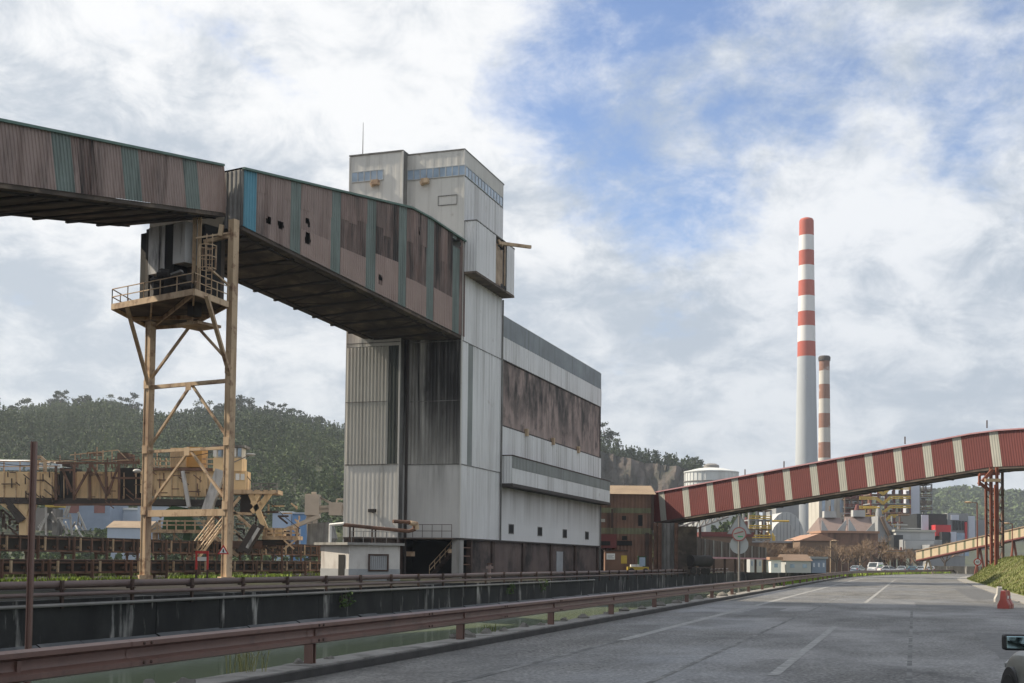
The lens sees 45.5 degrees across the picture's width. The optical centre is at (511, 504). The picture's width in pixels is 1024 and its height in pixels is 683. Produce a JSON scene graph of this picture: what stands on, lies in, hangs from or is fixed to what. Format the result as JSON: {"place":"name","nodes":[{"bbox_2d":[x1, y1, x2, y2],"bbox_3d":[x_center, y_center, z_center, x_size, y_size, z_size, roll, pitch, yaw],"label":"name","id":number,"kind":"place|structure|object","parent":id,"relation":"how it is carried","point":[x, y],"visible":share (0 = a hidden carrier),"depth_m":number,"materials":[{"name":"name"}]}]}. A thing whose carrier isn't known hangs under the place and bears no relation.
{"place":"outdoors","nodes":[
{"label":"outdoors","id":0,"kind":"place"},
{"bbox_2d":[0,571,319,581],"bbox_3d":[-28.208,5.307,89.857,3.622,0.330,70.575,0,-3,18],"label":"grass","id":1,"kind":"structure","parent":0,"point":[65,578],"depth_m":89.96,"materials":[{"name":"plant"}]},
{"bbox_2d":[137,506,187,526],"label":"warehouse","id":2,"kind":"structure","parent":0,"point":[153,508],"depth_m":280.18,"materials":[{"name":"white paint"}]},
{"bbox_2d":[0,422,343,558],"bbox_3d":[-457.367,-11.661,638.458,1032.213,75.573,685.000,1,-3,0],"label":"hill","id":3,"kind":"structure","parent":0,"point":[235,537],"depth_m":377.74,"materials":[{"name":"plant"}]},
{"bbox_2d":[0,460,38,471],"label":"hillside house","id":4,"kind":"structure","parent":3,"relation":"on","point":[13,469],"depth_m":380.92,"materials":[{"name":"white paint"}]},
{"bbox_2d":[50,390,69,404],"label":"ridge tree","id":5,"kind":"object","parent":3,"relation":"on","point":[58,393],"visible":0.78,"depth_m":643.70,"materials":[{"name":"green plant"}]},
{"bbox_2d":[59,506,127,531],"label":"warehouse","id":6,"kind":"structure","parent":3,"relation":"on","point":[100,517],"depth_m":290.12,"materials":[{"name":"blue paint"}]},
{"bbox_2d":[123,508,137,520],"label":"warehouse","id":7,"kind":"structure","parent":3,"relation":"on","point":[129,514],"depth_m":300.13,"materials":[{"name":"white paint"}]},
{"bbox_2d":[125,392,143,408],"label":"ridge tree","id":8,"kind":"object","parent":3,"relation":"on","point":[134,395],"visible":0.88,"depth_m":645.35,"materials":[{"name":"green plant"}]},
{"bbox_2d":[0,397,602,538],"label":"forest","id":9,"kind":"object","parent":3,"relation":"on","point":[267,431],"visible":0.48,"depth_m":466.79,"materials":[{"name":"green plant"}]},
{"bbox_2d":[305,492,342,530],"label":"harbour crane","id":10,"kind":"object","parent":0,"point":[313,507],"visible":0.77,"depth_m":189.15,"materials":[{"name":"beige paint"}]},
{"bbox_2d":[314,542,404,580],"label":"pump house","id":11,"kind":"structure","parent":0,"point":[346,558],"depth_m":95.53,"materials":[{"name":"grey paint"}]},
{"bbox_2d":[338,555,344,575],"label":"door","id":12,"kind":"structure","parent":11,"relation":"in","point":[341,558],"depth_m":94.96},
{"bbox_2d":[329,519,418,542],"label":"roof pipes","id":13,"kind":"object","parent":11,"relation":"on","point":[414,525],"visible":0.96,"depth_m":96.90,"materials":[{"name":"metal"}]},
{"bbox_2d":[368,554,388,570],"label":"window","id":14,"kind":"structure","parent":11,"relation":"in","point":[376,562],"depth_m":95.68,"materials":[{"name":"grey paint"}]},
{"bbox_2d":[0,580,743,651],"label":"revetment","id":15,"kind":"object","parent":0,"point":[173,633],"visible":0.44,"depth_m":61.14,"materials":[{"name":"concrete"}]},
{"bbox_2d":[21,585,779,682],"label":"water","id":16,"kind":"structure","parent":0,"point":[173,672],"depth_m":53.90,"materials":[{"name":"green liquid"}]},
{"bbox_2d":[0,567,951,600],"bbox_3d":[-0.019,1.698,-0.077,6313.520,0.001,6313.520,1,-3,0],"label":"ground","id":17,"kind":"structure","parent":0,"point":[141,588],"depth_m":72.74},
{"bbox_2d":[35,505,86,552],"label":"screening plant","id":18,"kind":"object","parent":17,"relation":"on","point":[49,519],"visible":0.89,"depth_m":170.04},
{"bbox_2d":[41,528,205,558],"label":"yard edge trees","id":19,"kind":"object","parent":17,"relation":"on","point":[100,533],"visible":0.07,"depth_m":266.39,"materials":[{"name":"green plant"}]},
{"bbox_2d":[106,521,161,559],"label":"harbour office","id":20,"kind":"structure","parent":17,"relation":"on","point":[124,529],"depth_m":259.97,"materials":[{"name":"white paint"}]},
{"bbox_2d":[0,445,302,559],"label":"stacker reclaimer","id":21,"kind":"object","parent":17,"relation":"on","point":[71,485],"visible":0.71,"depth_m":131.04,"materials":[{"name":"metal"}]},
{"bbox_2d":[0,559,320,579],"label":"belt conveyor","id":22,"kind":"object","parent":17,"relation":"on","point":[49,567],"visible":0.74,"depth_m":93.40,"materials":[{"name":"metal"}]},
{"bbox_2d":[0,534,320,560],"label":"belt conveyor","id":23,"kind":"object","parent":17,"relation":"on","point":[62,545],"visible":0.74,"depth_m":114.13,"materials":[{"name":"metal"}]},
{"bbox_2d":[0,551,320,560],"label":"yard edge bushes","id":24,"kind":"object","parent":17,"relation":"on","point":[19,555],"visible":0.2,"depth_m":236.59,"materials":[{"name":"green plant"}]},
{"bbox_2d":[111,217,238,578],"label":"support tower","id":25,"kind":"structure","parent":17,"relation":"on","point":[182,280],"depth_m":88.67,"materials":[{"name":"metal"}]},
{"bbox_2d":[0,118,226,226],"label":"conveyor gallery","id":26,"kind":"object","parent":25,"relation":"on","point":[58,175],"visible":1,"depth_m":77.85,"materials":[{"name":"metal"}]},
{"bbox_2d":[150,167,466,345],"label":"conveyor gallery","id":27,"kind":"object","parent":25,"relation":"on","point":[327,254],"visible":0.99,"depth_m":102.45,"materials":[{"name":"metal"}]},
{"bbox_2d":[195,551,208,577],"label":"barrier frame","id":28,"kind":"object","parent":17,"relation":"on","point":[197,559],"visible":0.88,"depth_m":91.84,"materials":[{"name":"red paint"}]},
{"bbox_2d":[272,511,291,560],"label":"warehouse","id":29,"kind":"structure","parent":17,"relation":"on","point":[277,522],"depth_m":250.07,"materials":[{"name":"white paint"}]},
{"bbox_2d":[291,512,306,560],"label":"container block","id":30,"kind":"structure","parent":17,"relation":"on","point":[303,528],"depth_m":245.03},
{"bbox_2d":[285,514,337,550],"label":"inclined conveyor","id":31,"kind":"object","parent":17,"relation":"on","point":[317,532],"visible":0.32,"depth_m":180.97,"materials":[{"name":"metal"}]},
{"bbox_2d":[0,572,743,647],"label":"quay wall","id":32,"kind":"structure","parent":17,"relation":"on","point":[65,624],"depth_m":60.31,"materials":[{"name":"concrete"}]},
{"bbox_2d":[339,589,356,607],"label":"creeper","id":33,"kind":"object","parent":32,"relation":"attached to","point":[345,599],"visible":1,"depth_m":69.20,"materials":[{"name":"green plant"}]},
{"bbox_2d":[0,568,728,609],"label":"pipeline","id":34,"kind":"object","parent":32,"relation":"attached to","point":[60,585],"visible":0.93,"depth_m":60.12,"materials":[{"name":"metal"}]},
{"bbox_2d":[228,576,848,682],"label":"kerb face","id":35,"kind":"object","parent":17,"relation":"on","point":[315,671],"visible":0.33,"depth_m":22.34},
{"bbox_2d":[603,550,627,573],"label":"notice shed","id":36,"kind":"structure","parent":17,"relation":"on","point":[615,559],"depth_m":168.80,"materials":[{"name":"metal"}]},
{"bbox_2d":[599,485,655,573],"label":"transfer house","id":37,"kind":"structure","parent":17,"relation":"on","point":[627,518],"depth_m":172.01,"materials":[{"name":"metal"}]},
{"bbox_2d":[627,556,648,573],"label":"loader","id":38,"kind":"object","parent":17,"relation":"on","point":[642,562],"visible":0.72,"depth_m":166.22,"materials":[{"name":"white paint"}]},
{"bbox_2d":[653,523,696,573],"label":"chute stack","id":39,"kind":"object","parent":17,"relation":"on","point":[674,545],"visible":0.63,"depth_m":172.10,"materials":[{"name":"metal"}]},
{"bbox_2d":[687,555,713,573],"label":"tank wagon","id":40,"kind":"object","parent":17,"relation":"on","point":[704,563],"visible":1,"depth_m":173.38,"materials":[{"name":"metal"}]},
{"bbox_2d":[681,516,728,571],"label":"sloping lattice","id":41,"kind":"object","parent":17,"relation":"on","point":[706,523],"visible":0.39,"depth_m":194.91,"materials":[{"name":"metal"}]},
{"bbox_2d":[683,463,738,531],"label":"storage tank","id":42,"kind":"object","parent":17,"relation":"on","point":[708,472],"visible":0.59,"depth_m":412.83,"materials":[{"name":"metal"}]},
{"bbox_2d":[697,532,753,571],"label":"brown shed","id":43,"kind":"structure","parent":17,"relation":"on","point":[722,537],"depth_m":239.74,"materials":[{"name":"metal"}]},
{"bbox_2d":[697,537,765,573],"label":"gallery","id":44,"kind":"object","parent":17,"relation":"on","point":[714,549],"visible":0.63,"depth_m":190.36,"materials":[{"name":"metal"}]},
{"bbox_2d":[747,559,761,571],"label":"site cabin","id":45,"kind":"object","parent":17,"relation":"on","point":[750,565],"visible":0.5,"depth_m":220.75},
{"bbox_2d":[743,509,771,540],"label":"pipe rack","id":46,"kind":"object","parent":17,"relation":"on","point":[757,529],"visible":0.48,"depth_m":299.88,"materials":[{"name":"metal"}]},
{"bbox_2d":[745,517,788,540],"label":"pipe cluster","id":47,"kind":"object","parent":17,"relation":"on","point":[768,532],"visible":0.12,"depth_m":309.98,"materials":[{"name":"yellow paint"}]},
{"bbox_2d":[752,541,792,570],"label":"brown shed","id":48,"kind":"structure","parent":17,"relation":"on","point":[781,543],"depth_m":261.86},
{"bbox_2d":[757,539,787,556],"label":"bare tree","id":49,"kind":"object","parent":17,"relation":"on","point":[765,543],"visible":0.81,"depth_m":236.92,"materials":[{"name":"brown plant"}]},
{"bbox_2d":[763,557,782,572],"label":"site cabin","id":50,"kind":"object","parent":17,"relation":"on","point":[773,564],"visible":0.93,"depth_m":217.76,"materials":[{"name":"metal"}]},
{"bbox_2d":[759,522,796,540],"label":"arched shed","id":51,"kind":"structure","parent":17,"relation":"on","point":[782,531],"depth_m":330.04,"materials":[{"name":"metal"}]},
{"bbox_2d":[759,512,803,535],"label":"arched shed","id":52,"kind":"structure","parent":17,"relation":"on","point":[794,521],"depth_m":350.21,"materials":[{"name":"metal"}]},
{"bbox_2d":[778,554,812,572],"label":"workshop","id":53,"kind":"structure","parent":17,"relation":"on","point":[795,563],"depth_m":221.78,"materials":[{"name":"white"}]},
{"bbox_2d":[795,217,817,534],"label":"chimney","id":54,"kind":"object","parent":17,"relation":"on","point":[806,450],"visible":0.82,"depth_m":500.43,"materials":[{"name":"concrete"}]},
{"bbox_2d":[785,534,838,571],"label":"gabled shed","id":55,"kind":"structure","parent":17,"relation":"on","point":[812,541],"depth_m":254.87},
{"bbox_2d":[810,557,827,572],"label":"workshop","id":56,"kind":"structure","parent":17,"relation":"on","point":[818,564],"depth_m":223.73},
{"bbox_2d":[818,355,830,460],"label":"chimney","id":57,"kind":"object","parent":17,"relation":"on","point":[824,447],"visible":0.49,"depth_m":470.56,"materials":[{"name":"concrete"}]},
{"bbox_2d":[806,511,845,534],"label":"hipped shed","id":58,"kind":"structure","parent":17,"relation":"on","point":[828,521],"depth_m":302.98,"materials":[{"name":"metal"}]},
{"bbox_2d":[815,540,848,571],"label":"bare tree","id":59,"kind":"object","parent":17,"relation":"on","point":[836,553],"visible":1,"depth_m":235.68,"materials":[{"name":"brown plant"}]},
{"bbox_2d":[809,531,879,571],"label":"brown shed","id":60,"kind":"structure","parent":17,"relation":"on","point":[848,538],"depth_m":269.94,"materials":[{"name":"metal"}]},
{"bbox_2d":[844,543,865,570],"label":"bare tree","id":61,"kind":"object","parent":17,"relation":"on","point":[852,555],"visible":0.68,"depth_m":239.55,"materials":[{"name":"brown plant"}]},
{"bbox_2d":[842,494,868,519],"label":"pipe rack","id":62,"kind":"object","parent":17,"relation":"on","point":[850,506],"visible":0.13,"depth_m":396.24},
{"bbox_2d":[829,504,881,518],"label":"pipe cluster","id":63,"kind":"object","parent":17,"relation":"on","point":[878,512],"visible":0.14,"depth_m":376.13,"materials":[{"name":"yellow paint"}]},
{"bbox_2d":[839,539,876,566],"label":"bare tree","id":64,"kind":"object","parent":17,"relation":"on","point":[864,553],"visible":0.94,"depth_m":236.76,"materials":[{"name":"brown plant"}]},
{"bbox_2d":[842,510,874,530],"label":"hipped shed","id":65,"kind":"structure","parent":17,"relation":"on","point":[857,520],"depth_m":300.48,"materials":[{"name":"metal"}]},
{"bbox_2d":[856,536,897,561],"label":"bare tree","id":66,"kind":"object","parent":17,"relation":"on","point":[883,549],"visible":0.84,"depth_m":239.62,"materials":[{"name":"brown plant"}]},
{"bbox_2d":[870,516,893,542],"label":"grey bunker","id":67,"kind":"object","parent":17,"relation":"on","point":[883,526],"visible":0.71,"depth_m":295.08},
{"bbox_2d":[859,487,910,562],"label":"pipe rack","id":68,"kind":"object","parent":17,"relation":"on","point":[892,504],"visible":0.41,"depth_m":380.17,"materials":[{"name":"metal"}]},
{"bbox_2d":[878,512,920,567],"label":"pipe cluster","id":69,"kind":"object","parent":17,"relation":"on","point":[900,514],"visible":0.27,"depth_m":304.70,"materials":[{"name":"yellow paint"}]},
{"bbox_2d":[896,547,919,565],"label":"bare tree","id":70,"kind":"object","parent":17,"relation":"on","point":[904,555],"visible":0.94,"depth_m":247.64,"materials":[{"name":"brown plant"}]},
{"bbox_2d":[903,485,919,513],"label":"process tower","id":71,"kind":"structure","parent":17,"relation":"on","point":[915,499],"depth_m":385.60,"materials":[{"name":"metal"}]},
{"bbox_2d":[911,483,932,565],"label":"pipe rack","id":72,"kind":"object","parent":17,"relation":"on","point":[924,501],"visible":0.3,"depth_m":390.24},
{"bbox_2d":[889,530,968,566],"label":"concrete works","id":73,"kind":"structure","parent":17,"relation":"on","point":[917,539],"depth_m":285.96,"materials":[{"name":"grey concrete"}]},
{"bbox_2d":[889,535,902,547],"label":"dark door","id":74,"kind":"structure","parent":73,"relation":"in","point":[894,541],"depth_m":289.01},
{"bbox_2d":[934,566,982,573],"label":"retaining wall","id":75,"kind":"structure","parent":17,"relation":"on","point":[964,569],"depth_m":243.73,"materials":[{"name":"concrete"}]},
{"bbox_2d":[915,526,1023,573],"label":"gallery","id":76,"kind":"object","parent":17,"relation":"on","point":[927,555],"visible":0.79,"depth_m":224.46,"materials":[{"name":"beige metal"}]},
{"bbox_2d":[977,467,1004,566],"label":"gallery pylon","id":77,"kind":"object","parent":17,"relation":"on","point":[990,480],"visible":0.67,"depth_m":139.51,"materials":[{"name":"red metal"}]},
{"bbox_2d":[654,420,1023,524],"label":"conveyor gallery","id":78,"kind":"object","parent":77,"relation":"on","point":[953,458],"visible":0.96,"depth_m":154.14,"materials":[{"name":"metal"}]},
{"bbox_2d":[967,555,1023,595],"bbox_3d":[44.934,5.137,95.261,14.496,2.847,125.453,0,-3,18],"label":"grass","id":79,"kind":"structure","parent":17,"relation":"on","point":[973,577],"depth_m":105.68,"materials":[{"name":"plant"}]},
{"bbox_2d":[994,485,997,565],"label":"red post","id":80,"kind":"object","parent":17,"relation":"on","point":[995,531],"visible":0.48,"depth_m":128.03,"materials":[{"name":"metal"}]},
{"bbox_2d":[343,145,610,577],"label":"processing tower","id":81,"kind":"structure","parent":0,"point":[477,449],"depth_m":117.70,"materials":[{"name":"grey metal"}]},
{"bbox_2d":[556,551,562,571],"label":"base door","id":82,"kind":"structure","parent":81,"relation":"in","point":[559,555],"depth_m":145.36,"materials":[{"name":"grey paint"}]},
{"bbox_2d":[0,0,1023,515],"label":"sky","id":83,"kind":"structure","parent":0,"point":[660,163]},
{"bbox_2d":[601,452,687,525],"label":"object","id":84,"kind":"structure","parent":0,"point":[617,470],"depth_m":631.94,"materials":[{"name":"stone"}]},
{"bbox_2d":[601,436,704,470],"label":"cliff top forest","id":85,"kind":"object","parent":84,"relation":"on","point":[634,455],"visible":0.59,"depth_m":644.88,"materials":[{"name":"green plant"}]},
{"bbox_2d":[711,512,760,531],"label":"cliff foot forest","id":86,"kind":"object","parent":84,"relation":"on","point":[724,526],"visible":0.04,"depth_m":377.02,"materials":[{"name":"green plant"}]},
{"bbox_2d":[766,505,798,518],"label":"works hall","id":87,"kind":"structure","parent":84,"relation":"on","point":[794,509],"depth_m":380.37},
{"bbox_2d":[809,498,843,528],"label":"works hall","id":88,"kind":"structure","parent":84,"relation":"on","point":[816,509],"depth_m":400.49,"materials":[{"name":"grey metal"}]},
{"bbox_2d":[896,513,984,549],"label":"office block","id":89,"kind":"structure","parent":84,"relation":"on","point":[951,527],"depth_m":333.64,"materials":[{"name":"grey concrete"}]},
{"bbox_2d":[284,574,1023,682],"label":"road","id":90,"kind":"structure","parent":0,"point":[863,642],"depth_m":24.73,"materials":[{"name":"asphalt"}]},
{"bbox_2d":[452,641,618,682],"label":"road marking","id":91,"kind":"object","parent":90,"relation":"on","point":[495,672],"visible":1,"depth_m":19.84,"materials":[{"name":"paint"}]},
{"bbox_2d":[646,595,845,682],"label":"asphalt joint","id":92,"kind":"object","parent":90,"relation":"on","point":[681,668],"visible":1,"depth_m":23.48,"materials":[{"name":"asphalt"}]},
{"bbox_2d":[618,576,878,639],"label":"road marking","id":93,"kind":"object","parent":90,"relation":"on","point":[658,630],"visible":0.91,"depth_m":36.80,"materials":[{"name":"paint"}]},
{"bbox_2d":[736,608,785,615],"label":"asphalt repair","id":94,"kind":"structure","parent":90,"relation":"on","point":[762,611],"depth_m":42.57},
{"bbox_2d":[768,627,836,675],"bbox_3d":[6.323,2.926,25.649,0.170,0.001,15.274,0,-3,18],"label":"road marking","id":95,"kind":"object","parent":90,"relation":"on","point":[783,667],"visible":1,"depth_m":22.68,"materials":[{"name":"paint"}]},
{"bbox_2d":[778,571,950,585],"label":"grass","id":96,"kind":"structure","parent":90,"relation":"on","point":[849,575],"depth_m":176.88,"materials":[{"name":"plant"}]},
{"bbox_2d":[906,610,912,682],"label":"asphalt joint","id":97,"kind":"object","parent":90,"relation":"on","point":[909,671],"visible":1,"depth_m":23.11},
{"bbox_2d":[915,602,1022,608],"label":"asphalt repair","id":98,"kind":"structure","parent":90,"relation":"on","point":[953,605],"depth_m":51.24,"materials":[{"name":"asphalt"}]},
{"bbox_2d":[997,589,1013,608],"bbox_3d":[19.641,3.736,48.562,0.464,0.757,0.989,-1,-3,33],"label":"traffic barrier","id":99,"kind":"object","parent":98,"relation":"on","point":[1005,601],"visible":1,"depth_m":48.18,"materials":[{"name":"red plastic"}]},
{"bbox_2d":[954,588,994,598],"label":"asphalt repair","id":100,"kind":"structure","parent":90,"relation":"on","point":[976,594],"depth_m":73.31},
{"bbox_2d":[957,576,1023,603],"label":"gutter","id":101,"kind":"object","parent":90,"relation":"on","point":[1017,597],"visible":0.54,"depth_m":87.97,"materials":[{"name":"concrete"}]},
{"bbox_2d":[974,633,1017,658],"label":"asphalt repair","id":102,"kind":"structure","parent":90,"relation":"on","point":[992,641],"depth_m":26.51,"materials":[{"name":"asphalt"}]},
{"bbox_2d":[1001,634,1023,682],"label":"parked car","id":103,"kind":"object","parent":90,"relation":"on","point":[1013,672],"visible":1,"depth_m":11.77,"materials":[{"name":"grey paint"}]},
{"bbox_2d":[744,572,854,584],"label":"canal end","id":104,"kind":"structure","parent":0,"point":[754,576],"depth_m":231.03,"materials":[{"name":"concrete"}]},
{"bbox_2d":[890,540,1023,566],"bbox_3d":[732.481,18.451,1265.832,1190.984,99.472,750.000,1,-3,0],"label":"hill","id":105,"kind":"structure","parent":0,"point":[970,558],"depth_m":945.86,"materials":[{"name":"plant"}]},
{"bbox_2d":[872,484,1023,533],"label":"forest","id":106,"kind":"object","parent":105,"relation":"on","point":[951,499],"visible":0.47,"depth_m":1123.31,"materials":[{"name":"green plant"}]},
{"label":"canal bank","id":107,"kind":"structure","parent":0,"visible":0},
{"bbox_2d":[24,441,37,682],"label":"steel post","id":108,"kind":"object","parent":107,"relation":"on","point":[31,544],"visible":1,"depth_m":13.18,"materials":[{"name":"metal"}]},
{"bbox_2d":[174,576,844,682],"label":"bank kerb","id":109,"kind":"structure","parent":107,"relation":"on","point":[244,675],"depth_m":21.04,"materials":[{"name":"concrete"}]},
{"bbox_2d":[225,651,268,673],"bbox_3d":[-3.626,2.128,16.850,0.724,0.378,0.582,2,-3,-19],"label":"weed","id":110,"kind":"object","parent":109,"relation":"on","point":[246,667],"visible":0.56,"depth_m":16.81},
{"bbox_2d":[0,570,953,682],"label":"guardrail","id":111,"kind":"object","parent":109,"relation":"on","point":[26,665],"visible":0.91,"depth_m":17.18,"materials":[{"name":"metal"}]},
{"bbox_2d":[727,513,750,591],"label":"road sign post","id":112,"kind":"object","parent":107,"relation":"on","point":[739,530],"visible":0.94,"depth_m":65.47,"materials":[{"name":"metal"}]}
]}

